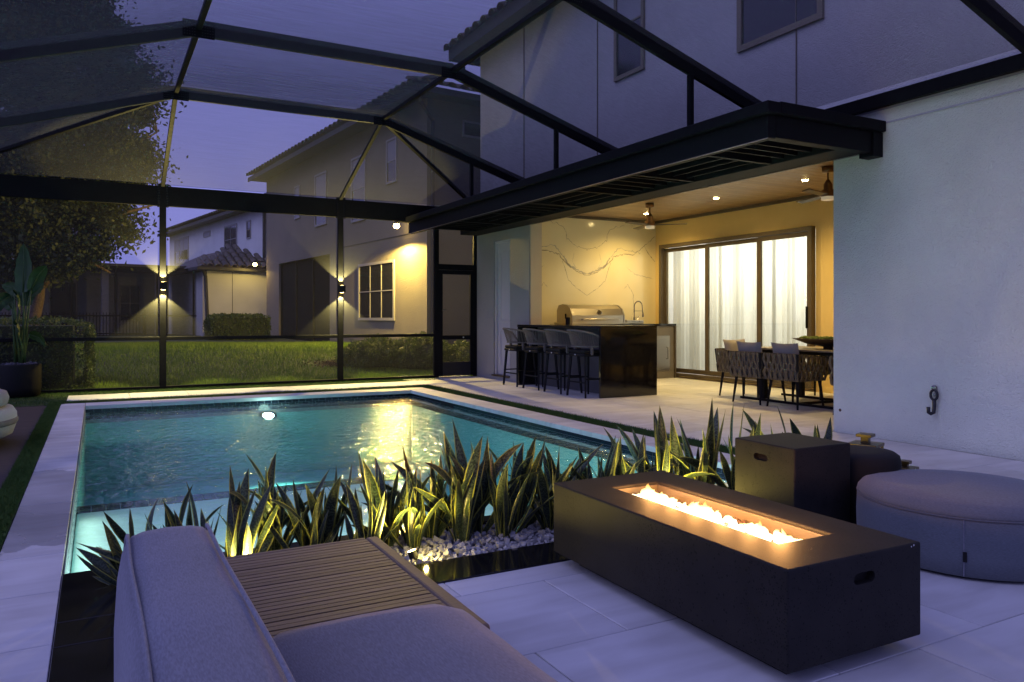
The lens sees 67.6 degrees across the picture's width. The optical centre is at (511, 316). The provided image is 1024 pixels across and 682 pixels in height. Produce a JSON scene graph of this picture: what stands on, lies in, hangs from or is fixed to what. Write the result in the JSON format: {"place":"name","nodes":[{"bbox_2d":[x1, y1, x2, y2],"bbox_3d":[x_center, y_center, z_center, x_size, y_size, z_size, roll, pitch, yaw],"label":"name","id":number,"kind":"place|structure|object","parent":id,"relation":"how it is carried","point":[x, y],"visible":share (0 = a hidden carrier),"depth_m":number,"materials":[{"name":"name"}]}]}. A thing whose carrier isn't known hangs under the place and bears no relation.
{"place":"outdoors","nodes":[
{"label":"outdoors","id":0,"kind":"place"},
{"bbox_2d":[0,406,45,489],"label":"patio floor","id":1,"kind":"structure","parent":0,"point":[12,444],"depth_m":7.47,"materials":[{"name":"grey concrete"}]},
{"bbox_2d":[0,389,17,438],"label":"daybed","id":2,"kind":"object","parent":1,"relation":"on","point":[8,417],"visible":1,"depth_m":7.05,"materials":[{"name":"beige fabric"}]},
{"bbox_2d":[99,99,337,265],"label":"sky","id":3,"kind":"structure","parent":0,"point":[221,143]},
{"bbox_2d":[45,335,473,389],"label":"ground","id":4,"kind":"structure","parent":0,"point":[242,352],"depth_m":15.66,"materials":[{"name":"plant"}]},
{"bbox_2d":[0,315,96,389],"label":"hedge","id":5,"kind":"object","parent":4,"relation":"on","point":[56,360],"visible":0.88,"depth_m":12.24,"materials":[{"name":"green plant"}]},
{"bbox_2d":[0,100,189,324],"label":"oak tree","id":6,"kind":"object","parent":4,"relation":"on","point":[116,149],"visible":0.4,"depth_m":18.13,"materials":[{"name":"green plant"}]},
{"bbox_2d":[0,263,196,336],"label":"screened porch","id":7,"kind":"object","parent":4,"relation":"on","point":[122,299],"visible":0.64,"depth_m":27.83,"materials":[{"name":"paint"}]},
{"bbox_2d":[157,193,266,335],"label":"house","id":8,"kind":"structure","parent":4,"relation":"on","point":[219,252],"depth_m":30.17,"materials":[{"name":"grey paint"}]},
{"bbox_2d":[174,236,188,264],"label":"window","id":9,"kind":"structure","parent":8,"relation":"in","point":[181,245],"depth_m":41.84,"materials":[{"name":"grey glass"}]},
{"bbox_2d":[224,223,236,249],"bbox_3d":[-12.990,-3.585,35.339,0.045,1.330,1.780,0,0,-38],"label":"window","id":10,"kind":"structure","parent":8,"relation":"in","point":[230,231],"depth_m":35.32,"materials":[{"name":"grey glass"}]},
{"bbox_2d":[246,220,250,238],"bbox_3d":[-11.489,-3.820,33.415,0.045,0.800,0.540,0,0,-38],"label":"window","id":11,"kind":"structure","parent":8,"relation":"in","point":[248,223],"depth_m":33.44,"materials":[{"name":"grey glass"}]},
{"bbox_2d":[202,312,271,339],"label":"hedge","id":12,"kind":"object","parent":4,"relation":"on","point":[236,324],"visible":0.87,"depth_m":25.66,"materials":[{"name":"green plant"}]},
{"bbox_2d":[296,358,361,369],"bbox_3d":[-3.635,1.000,16.407,2.117,0.240,1.306,0,0,-28],"label":"bare patch","id":13,"kind":"object","parent":4,"relation":"on","point":[331,363],"visible":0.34,"depth_m":16.27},
{"bbox_2d":[246,119,472,346],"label":"house","id":14,"kind":"structure","parent":4,"relation":"on","point":[387,274],"depth_m":21.37,"materials":[{"name":"beige paint"}]},
{"bbox_2d":[294,185,299,219],"bbox_3d":[-7.244,-3.870,25.829,0.045,1.100,0.560,0,0,-34],"label":"window","id":15,"kind":"structure","parent":14,"relation":"in","point":[297,188],"depth_m":25.82,"materials":[{"name":"grey glass"}]},
{"bbox_2d":[314,171,326,226],"bbox_3d":[-5.981,-3.680,23.937,0.045,1.640,1.030,0,0,-34],"label":"window","id":16,"kind":"structure","parent":14,"relation":"in","point":[320,180],"depth_m":23.95,"materials":[{"name":"grey glass"}]},
{"bbox_2d":[351,154,365,222],"bbox_3d":[-4.297,-3.590,21.410,0.045,1.820,1.020,0,0,-34],"label":"window","id":17,"kind":"structure","parent":14,"relation":"in","point":[358,185],"depth_m":21.41,"materials":[{"name":"grey"}]},
{"bbox_2d":[358,259,394,320],"bbox_3d":[-3.638,-0.690,20.424,0.045,1.560,2.350,0,0,-34],"label":"window","id":18,"kind":"structure","parent":14,"relation":"in","point":[376,280],"depth_m":20.33,"materials":[{"name":"grey glass"}]},
{"bbox_2d":[386,136,396,184],"bbox_3d":[-3.077,-4.000,19.593,0.045,1.140,0.620,0,0,-34],"label":"window","id":19,"kind":"structure","parent":14,"relation":"in","point":[391,144],"depth_m":19.61,"materials":[{"name":"grey glass"}]},
{"bbox_2d":[332,333,404,368],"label":"juniper shrub","id":20,"kind":"object","parent":4,"relation":"on","point":[379,352],"visible":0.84,"depth_m":16.14,"materials":[{"name":"plant"}]},
{"bbox_2d":[390,331,456,369],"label":"juniper shrub","id":21,"kind":"object","parent":4,"relation":"on","point":[417,352],"visible":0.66,"depth_m":16.25,"materials":[{"name":"plant"}]},
{"bbox_2d":[444,339,468,361],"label":"juniper shrub","id":22,"kind":"object","parent":4,"relation":"on","point":[461,353],"visible":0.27,"depth_m":16.69,"materials":[{"name":"plant"}]},
{"bbox_2d":[0,380,733,550],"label":"turf base","id":23,"kind":"object","parent":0,"point":[31,405],"visible":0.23,"depth_m":10.99,"materials":[{"name":"green plant"}]},
{"bbox_2d":[0,244,47,397],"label":"potted plant","id":24,"kind":"object","parent":23,"relation":"on","point":[20,376],"visible":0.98,"depth_m":11.28,"materials":[{"name":"green plant"}]},
{"bbox_2d":[0,377,734,551],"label":"turf strip","id":25,"kind":"object","parent":23,"relation":"on","point":[21,472],"visible":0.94,"depth_m":9.05,"materials":[{"name":"green plant"}]},
{"bbox_2d":[67,375,1023,681],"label":"deck","id":26,"kind":"structure","parent":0,"point":[569,621],"depth_m":3.08,"materials":[{"name":"grey tile"}]},
{"bbox_2d":[114,523,557,681],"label":"sofa","id":27,"kind":"object","parent":26,"relation":"on","point":[185,610],"visible":1,"depth_m":1.60,"materials":[{"name":"grey fabric"}]},
{"bbox_2d":[226,536,489,636],"bbox_3d":[-0.628,1.017,2.381,0.765,0.326,0.985,0,0,-28],"label":"teak side table","id":28,"kind":"object","parent":26,"relation":"on","point":[287,589],"visible":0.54,"depth_m":2.46,"materials":[{"name":"brown wood"}]},
{"bbox_2d":[0,387,734,681],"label":"pool","id":29,"kind":"structure","parent":26,"relation":"in","point":[79,483],"depth_m":9.72,"materials":[{"name":"paint"}]},
{"bbox_2d":[83,396,507,435],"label":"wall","id":30,"kind":"structure","parent":29,"relation":"in","point":[399,409],"depth_m":9.95,"materials":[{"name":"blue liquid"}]},
{"bbox_2d":[48,482,728,681],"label":"planting bed","id":31,"kind":"object","parent":26,"relation":"in","point":[83,647],"visible":0.08,"depth_m":3.13,"materials":[{"name":"black soil"}]},
{"bbox_2d":[77,510,133,585],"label":"snake plant","id":32,"kind":"object","parent":31,"relation":"in","point":[105,569],"visible":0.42,"depth_m":3.31,"materials":[{"name":"green plant"}]},
{"bbox_2d":[103,496,170,543],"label":"snake plant","id":33,"kind":"object","parent":31,"relation":"in","point":[119,531],"visible":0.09,"depth_m":3.37,"materials":[{"name":"green plant"}]},
{"bbox_2d":[76,482,222,563],"bbox_3d":[-1.586,0.988,3.437,0.303,0.471,0.574,0,0,28],"label":"snake plant","id":34,"kind":"object","parent":31,"relation":"in","point":[175,519],"visible":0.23,"depth_m":3.45,"materials":[{"name":"green plant"}]},
{"bbox_2d":[218,500,262,549],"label":"snake plant","id":35,"kind":"object","parent":31,"relation":"in","point":[225,522],"visible":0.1,"depth_m":3.68,"materials":[{"name":"green plant"}]},
{"bbox_2d":[200,467,281,556],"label":"snake plant","id":36,"kind":"object","parent":31,"relation":"in","point":[241,534],"visible":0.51,"depth_m":3.51,"materials":[{"name":"green plant"}]},
{"bbox_2d":[230,452,328,550],"bbox_3d":[-1.128,0.943,3.651,0.384,0.545,0.456,0,0,8],"label":"snake plant","id":37,"kind":"object","parent":31,"relation":"in","point":[279,522],"visible":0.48,"depth_m":3.74,"materials":[{"name":"green plant"}]},
{"bbox_2d":[261,484,320,544],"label":"snake plant","id":38,"kind":"object","parent":31,"relation":"on","point":[302,507],"visible":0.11,"depth_m":3.82,"materials":[{"name":"green plant"}]},
{"bbox_2d":[262,480,349,548],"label":"snake plant","id":39,"kind":"object","parent":31,"relation":"in","point":[312,536],"visible":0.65,"depth_m":3.70,"materials":[{"name":"green plant"}]},
{"bbox_2d":[305,465,351,543],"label":"snake plant","id":40,"kind":"object","parent":31,"relation":"in","point":[334,515],"visible":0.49,"depth_m":3.78,"materials":[{"name":"green plant"}]},
{"bbox_2d":[327,450,411,546],"bbox_3d":[-0.717,0.948,3.937,0.429,0.533,0.407,0,0,-4],"label":"snake plant","id":41,"kind":"object","parent":31,"relation":"on","point":[377,481],"visible":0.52,"depth_m":3.94,"materials":[{"name":"green plant"}]},
{"bbox_2d":[340,474,398,541],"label":"snake plant","id":42,"kind":"object","parent":31,"relation":"in","point":[375,524],"visible":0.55,"depth_m":3.73,"materials":[{"name":"green plant"}]},
{"bbox_2d":[351,471,409,538],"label":"snake plant","id":43,"kind":"object","parent":31,"relation":"in","point":[397,504],"visible":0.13,"depth_m":3.95,"materials":[{"name":"green plant"}]},
{"bbox_2d":[356,467,444,551],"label":"snake plant","id":44,"kind":"object","parent":31,"relation":"in","point":[415,521],"visible":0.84,"depth_m":3.91,"materials":[{"name":"green plant"}]},
{"bbox_2d":[385,448,473,537],"bbox_3d":[-0.446,0.949,4.086,0.595,0.536,0.324,0,0,17],"label":"snake plant","id":45,"kind":"object","parent":31,"relation":"in","point":[436,527],"visible":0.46,"depth_m":4.07,"materials":[{"name":"green plant"}]},
{"bbox_2d":[392,440,508,527],"bbox_3d":[-0.313,0.957,4.376,0.537,0.524,0.534,0,0,43],"label":"snake plant","id":46,"kind":"object","parent":31,"relation":"in","point":[402,471],"visible":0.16,"depth_m":4.35,"materials":[{"name":"green plant"}]},
{"bbox_2d":[412,418,521,537],"bbox_3d":[-0.186,0.898,4.112,0.633,0.638,0.464,0,0,-71],"label":"snake plant","id":47,"kind":"object","parent":31,"relation":"on","point":[458,458],"visible":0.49,"depth_m":4.14,"materials":[{"name":"green plant"}]},
{"bbox_2d":[390,516,553,564],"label":"gravel","id":48,"kind":"structure","parent":31,"relation":"on","point":[443,546],"depth_m":4.00,"materials":[{"name":"white gravel"}]},
{"bbox_2d":[407,549,417,559],"bbox_3d":[-0.482,1.178,3.728,0.054,0.095,0.043,0,0,17],"label":"garden spotlight","id":49,"kind":"object","parent":48,"relation":"on","point":[413,554],"visible":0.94,"depth_m":3.71,"materials":[{"name":"black"}]},
{"bbox_2d":[406,436,540,542],"bbox_3d":[-0.206,0.917,4.064,0.617,0.602,0.405,0,0,-44],"label":"snake plant","id":50,"kind":"object","parent":31,"relation":"in","point":[464,522],"visible":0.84,"depth_m":4.00,"materials":[{"name":"green plant"}]},
{"bbox_2d":[489,443,545,506],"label":"snake plant","id":51,"kind":"object","parent":31,"relation":"in","point":[514,457],"visible":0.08,"depth_m":4.59,"materials":[{"name":"green plant"}]},
{"bbox_2d":[487,451,553,540],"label":"snake plant","id":52,"kind":"object","parent":31,"relation":"on","point":[504,512],"visible":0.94,"depth_m":4.10,"materials":[{"name":"green plant"}]},
{"bbox_2d":[485,433,576,529],"bbox_3d":[0.062,0.940,4.359,0.492,0.558,0.426,0,0,32],"label":"snake plant","id":53,"kind":"object","parent":31,"relation":"in","point":[527,465],"visible":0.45,"depth_m":4.29,"materials":[{"name":"green plant"}]},
{"bbox_2d":[508,443,576,529],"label":"snake plant","id":54,"kind":"object","parent":31,"relation":"in","point":[546,518],"visible":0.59,"depth_m":4.25,"materials":[{"name":"green plant"}]},
{"bbox_2d":[543,445,601,487],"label":"snake plant","id":55,"kind":"object","parent":31,"relation":"in","point":[580,465],"visible":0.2,"depth_m":4.52,"materials":[{"name":"green plant"}]},
{"bbox_2d":[546,439,618,480],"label":"snake plant","id":56,"kind":"object","parent":31,"relation":"in","point":[611,468],"visible":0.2,"depth_m":4.51,"materials":[{"name":"green plant"}]},
{"bbox_2d":[566,436,644,478],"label":"snake plant","id":57,"kind":"object","parent":31,"relation":"in","point":[584,473],"visible":0.28,"depth_m":4.67,"materials":[{"name":"green plant"}]},
{"bbox_2d":[543,427,676,479],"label":"snake plant","id":58,"kind":"object","parent":31,"relation":"in","point":[620,467],"visible":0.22,"depth_m":4.60,"materials":[{"name":"green plant"}]},
{"bbox_2d":[615,420,669,472],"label":"snake plant","id":59,"kind":"object","parent":31,"relation":"in","point":[666,459],"visible":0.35,"depth_m":4.67,"materials":[{"name":"green plant"}]},
{"bbox_2d":[623,406,716,477],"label":"snake plant","id":60,"kind":"object","parent":31,"relation":"in","point":[660,423],"visible":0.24,"depth_m":4.90,"materials":[{"name":"green plant"}]},
{"bbox_2d":[658,416,712,481],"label":"snake plant","id":61,"kind":"object","parent":31,"relation":"in","point":[676,451],"visible":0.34,"depth_m":4.85,"materials":[{"name":"green plant"}]},
{"bbox_2d":[667,400,724,484],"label":"snake plant","id":62,"kind":"object","parent":31,"relation":"in","point":[713,440],"visible":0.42,"depth_m":5.00,"materials":[{"name":"green plant"}]},
{"bbox_2d":[677,402,756,489],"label":"snake plant","id":63,"kind":"object","parent":31,"relation":"in","point":[729,474],"visible":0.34,"depth_m":4.98,"materials":[{"name":"green plant"}]},
{"bbox_2d":[724,413,760,452],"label":"snake plant","id":64,"kind":"object","parent":31,"relation":"in","point":[758,428],"visible":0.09,"depth_m":5.20,"materials":[{"name":"green plant"}]},
{"bbox_2d":[742,406,825,438],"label":"snake plant","id":65,"kind":"object","parent":31,"relation":"in","point":[750,420],"visible":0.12,"depth_m":5.34,"materials":[{"name":"green plant"}]},
{"bbox_2d":[790,417,832,439],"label":"snake plant","id":66,"kind":"object","parent":31,"relation":"in","point":[816,433],"visible":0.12,"depth_m":5.49,"materials":[{"name":"green plant"}]},
{"bbox_2d":[0,0,1023,393],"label":"screen enclosure","id":67,"kind":"object","parent":26,"relation":"on","point":[454,98],"visible":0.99,"depth_m":9.32,"materials":[{"name":"black metal"}]},
{"bbox_2d":[159,282,166,289],"bbox_3d":[-5.693,-0.510,12.496,0.110,0.133,0.098,0,0,-28],"label":"wall sconce","id":68,"kind":"object","parent":67,"relation":"attached to","point":[162,285],"depth_m":12.46,"materials":[{"name":"black metal"}]},
{"bbox_2d":[338,285,345,292],"bbox_3d":[-3.091,-0.510,13.907,0.110,0.133,0.098,0,0,-28],"label":"wall sconce","id":69,"kind":"object","parent":67,"relation":"attached to","point":[341,288],"depth_m":13.87,"materials":[{"name":"black metal"}]},
{"bbox_2d":[439,270,473,375],"bbox_3d":[-1.096,0.115,15.074,0.760,2.070,0.110,0,0,-28],"label":"screen door","id":70,"kind":"structure","parent":67,"relation":"in","point":[461,367],"depth_m":15.09,"materials":[{"name":"black metal"}]},
{"bbox_2d":[502,328,537,386],"bbox_3d":[0.100,0.681,13.198,0.525,1.001,0.599,0,0,-28],"label":"bar stool","id":71,"kind":"object","parent":26,"relation":"on","point":[510,346],"visible":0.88,"depth_m":13.07,"materials":[{"name":"black"}]},
{"bbox_2d":[522,328,559,390],"bbox_3d":[0.436,0.681,12.577,0.525,1.001,0.599,0,0,-30],"label":"bar stool","id":72,"kind":"object","parent":26,"relation":"on","point":[535,349],"visible":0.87,"depth_m":12.47,"materials":[{"name":"grey wicker"}]},
{"bbox_2d":[543,329,582,393],"bbox_3d":[0.760,0.681,11.980,0.525,1.001,0.599,0,0,-29],"label":"bar stool","id":73,"kind":"object","parent":26,"relation":"on","point":[561,351],"visible":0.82,"depth_m":11.87,"materials":[{"name":"grey wicker"}]},
{"bbox_2d":[566,329,598,397],"bbox_3d":[1.079,0.681,11.391,0.525,1.001,0.599,0,0,-29],"label":"bar stool","id":74,"kind":"object","parent":26,"relation":"on","point":[586,354],"visible":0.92,"depth_m":11.24,"materials":[{"name":"grey wicker"}]},
{"bbox_2d":[517,324,656,397],"bbox_3d":[1.143,0.655,12.455,1.040,1.050,2.510,0,0,-28],"label":"bar counter","id":75,"kind":"object","parent":26,"relation":"on","point":[623,363],"visible":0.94,"depth_m":11.49,"materials":[{"name":"black stone"}]},
{"bbox_2d":[584,323,675,378],"bbox_3d":[1.964,0.655,14.596,2.425,1.050,0.808,0,0,-28],"label":"back counter","id":76,"kind":"object","parent":26,"relation":"on","point":[666,350],"visible":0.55,"depth_m":14.75,"materials":[{"name":"black stone"}]},
{"bbox_2d":[554,304,627,323],"bbox_3d":[1.477,-0.054,14.189,1.240,0.367,0.639,0,0,-28],"label":"gas grill","id":77,"kind":"object","parent":76,"relation":"on","point":[595,314],"visible":0.98,"depth_m":13.99,"materials":[{"name":"silver metal"}]},
{"bbox_2d":[627,320,643,323],"bbox_3d":[2.294,0.095,14.821,0.400,0.069,0.366,0,0,-28],"label":"side burner","id":78,"kind":"object","parent":76,"relation":"on","point":[635,321],"visible":0.7,"depth_m":14.68,"materials":[{"name":"silver metal"}]},
{"bbox_2d":[657,336,669,370],"bbox_3d":[2.740,0.700,14.607,0.740,0.680,0.087,0,0,-28],"label":"cabinet door","id":79,"kind":"structure","parent":76,"relation":"in","point":[663,342],"depth_m":14.71,"materials":[{"name":"silver metal"}]},
{"bbox_2d":[554,470,919,674],"bbox_3d":[0.824,0.977,3.192,0.656,0.406,1.443,0,0,-28],"label":"fire pit","id":80,"kind":"object","parent":26,"relation":"on","point":[784,589],"visible":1,"depth_m":2.72,"materials":[{"name":"concrete"}]},
{"bbox_2d":[715,348,767,398],"bbox_3d":[3.449,0.825,11.412,0.616,0.714,0.593,0,0,-28],"label":"dining chair","id":81,"kind":"object","parent":26,"relation":"on","point":[722,362],"visible":0.3,"depth_m":11.40,"materials":[{"name":"black wicker"}]},
{"bbox_2d":[723,339,744,356],"bbox_3d":[3.381,0.540,11.536,0.449,0.428,0.130,0,-14,-28],"label":"pillow","id":82,"kind":"object","parent":81,"relation":"on","point":[731,345],"visible":0.24,"depth_m":11.46,"materials":[{"name":"beige fabric"}]},
{"bbox_2d":[477,0,1023,460],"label":"house","id":83,"kind":"structure","parent":26,"relation":"on","point":[915,262],"depth_m":7.66,"materials":[{"name":"white paint"}]},
{"bbox_2d":[491,239,509,377],"bbox_3d":[-0.163,-0.160,14.403,0.140,2.560,0.720,0,0,-28],"label":"door","id":84,"kind":"structure","parent":83,"relation":"in","point":[502,248],"depth_m":14.48,"materials":[{"name":"grey paint"}]},
{"bbox_2d":[614,0,644,79],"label":"window","id":85,"kind":"structure","parent":83,"relation":"in","point":[634,10],"depth_m":11.01,"materials":[{"name":"glass"}]},
{"bbox_2d":[406,100,885,235],"bbox_3d":[0.823,-1.732,10.979,1.630,0.345,8.920,0,0,-28],"label":"pergola canopy","id":86,"kind":"object","parent":83,"relation":"attached to","point":[766,137],"visible":1,"depth_m":8.46,"materials":[{"name":"black metal"}]},
{"bbox_2d":[625,203,686,229],"bbox_3d":[2.253,-1.722,13.073,1.083,0.435,1.083,0,0,-28],"label":"ceiling fan","id":87,"kind":"object","parent":83,"relation":"hanging from","point":[649,223],"visible":1,"depth_m":12.98,"materials":[{"name":"orange metal"}]},
{"bbox_2d":[673,243,718,372],"bbox_3d":[3.636,-0.200,14.995,0.102,2.640,1.340,0,0,-28],"label":"curtain","id":88,"kind":"object","parent":83,"relation":"hanging from","point":[689,293],"visible":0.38,"depth_m":15.07,"materials":[{"name":"white fabric"}]},
{"bbox_2d":[659,226,815,388],"bbox_3d":[3.890,-0.153,13.739,0.135,2.575,3.730,0,0,-28],"label":"sliding door","id":89,"kind":"structure","parent":83,"relation":"in","point":[809,231],"depth_m":13.40,"materials":[{"name":"brown metal"}]},
{"bbox_2d":[719,237,775,347],"bbox_3d":[4.229,-0.200,13.854,0.111,2.640,1.410,0,0,-28],"label":"curtain","id":90,"kind":"object","parent":83,"relation":"hanging from","point":[737,291],"visible":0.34,"depth_m":13.86,"materials":[{"name":"white fabric"}]},
{"bbox_2d":[737,0,823,52],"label":"window","id":91,"kind":"structure","parent":83,"relation":"in","point":[759,22],"depth_m":8.73,"materials":[{"name":"glass"}]},
{"bbox_2d":[772,236,806,361],"bbox_3d":[4.865,-0.200,12.726,0.108,2.640,1.340,0,0,-28],"label":"curtain","id":92,"kind":"object","parent":83,"relation":"hanging from","point":[791,278],"visible":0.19,"depth_m":12.99,"materials":[{"name":"white fabric"}]},
{"bbox_2d":[796,166,833,203],"bbox_3d":[3.982,-1.722,9.904,1.083,0.435,1.083,0,0,-28],"label":"ceiling fan","id":93,"kind":"object","parent":83,"relation":"hanging from","point":[826,193],"visible":0.8,"depth_m":9.82,"materials":[{"name":"brown wood"}]},
{"bbox_2d":[926,385,938,414],"bbox_3d":[3.832,0.759,6.981,0.101,0.276,0.070,0,0,18],"label":"hose hook","id":94,"kind":"object","parent":83,"relation":"attached to","point":[934,388],"visible":1,"depth_m":6.96,"materials":[{"name":"black metal"}]},
{"bbox_2d":[727,351,785,404],"bbox_3d":[3.401,0.825,10.557,0.593,0.714,0.616,0,0,-28],"label":"dining chair","id":95,"kind":"object","parent":26,"relation":"on","point":[736,370],"visible":0.68,"depth_m":10.43,"materials":[{"name":"black wicker"}]},
{"bbox_2d":[736,341,761,368],"bbox_3d":[3.277,0.540,10.489,0.130,0.428,0.449,-16,8,-28],"label":"pillow","id":96,"kind":"object","parent":95,"relation":"on","point":[750,346],"visible":0.48,"depth_m":10.41,"materials":[{"name":"grey fabric"}]},
{"bbox_2d":[740,346,833,409],"bbox_3d":[4.279,0.804,10.321,1.000,0.749,2.370,0,0,-28],"label":"dining table","id":97,"kind":"object","parent":26,"relation":"on","point":[809,350],"visible":0.2,"depth_m":10.56,"materials":[{"name":"black metal"}]},
{"bbox_2d":[793,336,833,349],"bbox_3d":[4.205,0.343,10.185,0.386,0.175,1.150,0,0,-28],"label":"moss bowl","id":98,"kind":"object","parent":97,"relation":"on","point":[825,342],"visible":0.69,"depth_m":10.18,"materials":[{"name":"green metal"}]},
{"bbox_2d":[735,432,849,521],"bbox_3d":[1.545,0.930,4.233,0.424,0.500,0.430,0,0,-28],"label":"side cube","id":99,"kind":"object","parent":26,"relation":"on","point":[807,473],"visible":0.66,"depth_m":4.08,"materials":[{"name":"concrete"}]},
{"bbox_2d":[761,352,827,409],"bbox_3d":[3.697,0.825,10.011,0.593,0.714,0.616,0,0,-28],"label":"dining chair","id":100,"kind":"object","parent":26,"relation":"on","point":[772,371],"visible":1,"depth_m":9.82,"materials":[{"name":"black wicker"}]},
{"bbox_2d":[771,342,800,372],"bbox_3d":[3.573,0.540,9.944,0.130,0.428,0.449,-16,8,-28],"label":"pillow","id":101,"kind":"object","parent":100,"relation":"on","point":[785,348],"visible":0.38,"depth_m":9.87,"materials":[{"name":"grey fabric"}]},
{"bbox_2d":[791,355,831,399],"bbox_3d":[4.471,0.825,11.182,0.593,0.714,0.616,0,0,-28],"label":"dining chair","id":102,"kind":"object","parent":26,"relation":"on","point":[817,369],"visible":0.03,"depth_m":11.10,"materials":[{"name":"black wicker"}]},
{"bbox_2d":[827,356,833,414],"bbox_3d":[4.192,0.825,9.097,0.593,0.714,0.616,0,0,-28],"label":"dining chair","id":103,"kind":"object","parent":26,"relation":"on","point":[830,359],"visible":0.08,"depth_m":9.19,"materials":[{"name":"black wicker"}]},
{"bbox_2d":[850,445,901,523],"bbox_3d":[1.980,0.971,4.406,0.470,0.419,0.470,0,0,-28],"label":"pouf","id":104,"kind":"object","parent":26,"relation":"on","point":[866,460],"visible":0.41,"depth_m":4.20,"materials":[{"name":"grey fabric"}]},
{"bbox_2d":[848,432,884,447],"bbox_3d":[2.334,0.975,5.053,0.184,0.410,0.184,0,0,41],"label":"lantern","id":105,"kind":"object","parent":104,"relation":"on","point":[865,440],"visible":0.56,"depth_m":5.02,"materials":[{"name":"gold metal"}]},
{"bbox_2d":[901,459,918,469],"bbox_3d":[2.413,1.030,4.698,0.124,0.300,0.124,0,0,44],"label":"lantern","id":106,"kind":"object","parent":26,"relation":"on","point":[905,464],"visible":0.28,"depth_m":4.68,"materials":[{"name":"gold metal"}]},
{"bbox_2d":[856,469,1023,581],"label":"ottoman","id":107,"kind":"object","parent":26,"relation":"on","point":[965,524],"visible":0.96,"depth_m":3.52,"materials":[{"name":"grey fabric"}]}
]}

